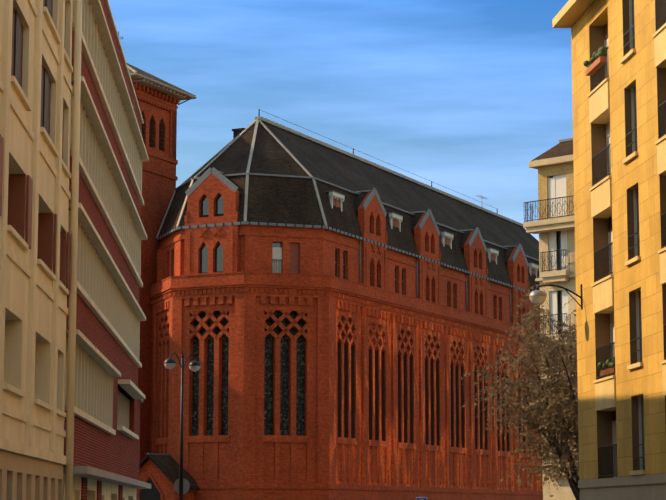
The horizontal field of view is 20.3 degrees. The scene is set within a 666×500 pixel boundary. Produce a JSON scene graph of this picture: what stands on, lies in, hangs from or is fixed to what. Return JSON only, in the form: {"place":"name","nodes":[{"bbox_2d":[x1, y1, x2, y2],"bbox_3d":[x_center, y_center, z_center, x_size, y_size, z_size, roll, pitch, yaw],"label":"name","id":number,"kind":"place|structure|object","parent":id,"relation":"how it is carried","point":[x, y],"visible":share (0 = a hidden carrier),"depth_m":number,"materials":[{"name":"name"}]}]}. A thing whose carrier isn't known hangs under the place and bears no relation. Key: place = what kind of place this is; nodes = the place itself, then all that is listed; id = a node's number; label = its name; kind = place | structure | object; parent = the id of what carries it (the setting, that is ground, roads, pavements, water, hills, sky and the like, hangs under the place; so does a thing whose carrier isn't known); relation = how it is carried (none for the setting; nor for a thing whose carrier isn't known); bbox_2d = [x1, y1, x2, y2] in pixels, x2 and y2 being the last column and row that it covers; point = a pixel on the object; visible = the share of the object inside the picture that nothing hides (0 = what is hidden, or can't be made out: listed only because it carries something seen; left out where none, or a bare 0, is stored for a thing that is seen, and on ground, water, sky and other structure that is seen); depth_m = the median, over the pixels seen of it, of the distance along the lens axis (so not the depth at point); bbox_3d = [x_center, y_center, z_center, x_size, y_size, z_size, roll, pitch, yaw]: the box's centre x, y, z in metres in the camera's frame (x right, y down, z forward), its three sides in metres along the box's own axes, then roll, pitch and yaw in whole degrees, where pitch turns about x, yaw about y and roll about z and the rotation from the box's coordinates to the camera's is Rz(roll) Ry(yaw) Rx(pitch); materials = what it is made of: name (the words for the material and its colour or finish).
{"place":"outdoors","nodes":[
{"label":"outdoors","id":0,"kind":"place"},
{"bbox_2d":[118,32,196,460],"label":"bell tower","id":1,"kind":"structure","parent":0,"point":[159,99],"depth_m":106.29,"materials":[{"name":"brick"}]},
{"bbox_2d":[164,347,200,499],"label":"double street lamp","id":2,"kind":"object","parent":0,"point":[181,485],"visible":1,"depth_m":73.74,"materials":[{"name":"black metal"}]},
{"bbox_2d":[108,0,572,240],"label":"sky","id":3,"kind":"structure","parent":0,"point":[460,96],"materials":[{"name":"blue"}]},
{"bbox_2d":[149,109,542,499],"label":"church","id":4,"kind":"structure","parent":0,"point":[335,322],"depth_m":103.48,"materials":[{"name":"brick"}]},
{"bbox_2d":[139,453,199,499],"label":"church porch","id":5,"kind":"object","parent":4,"relation":"attached to","point":[159,472],"visible":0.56,"depth_m":97.75,"materials":[{"name":"red brick"}]},
{"label":"ground","id":6,"kind":"structure","parent":0,"visible":0},
{"bbox_2d":[0,0,75,499],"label":"cream building","id":7,"kind":"structure","parent":6,"relation":"on","point":[36,87],"depth_m":37.84,"materials":[{"name":"clear stone"}]},
{"bbox_2d":[63,0,150,499],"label":"brick building","id":8,"kind":"structure","parent":6,"relation":"on","point":[106,395],"depth_m":54.07,"materials":[{"name":"white concrete"}]},
{"bbox_2d":[416,496,426,499],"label":"parking sign","id":9,"kind":"object","parent":6,"relation":"on","point":[421,498],"visible":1,"depth_m":96.74,"materials":[{"name":"blue metal"}]},
{"bbox_2d":[459,284,579,499],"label":"tree","id":10,"kind":"object","parent":6,"relation":"on","point":[563,409],"visible":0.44,"depth_m":71.49,"materials":[{"name":"brown plant"}]},
{"bbox_2d":[523,138,578,499],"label":"apartment building","id":11,"kind":"structure","parent":6,"relation":"on","point":[553,226],"depth_m":90.38,"materials":[{"name":"paint"}]},
{"bbox_2d":[552,0,665,499],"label":"yellow building","id":12,"kind":"structure","parent":6,"relation":"on","point":[618,50],"depth_m":55.41,"materials":[{"name":"stone"}]},
{"bbox_2d":[529,284,582,308],"bbox_3d":[7.201,1.491,59.893,1.781,0.800,0.561,0,-8,-2],"label":"wall lamp bracket","id":13,"kind":"object","parent":12,"relation":"attached to","point":[537,296],"depth_m":59.77,"materials":[{"name":"black metal"}]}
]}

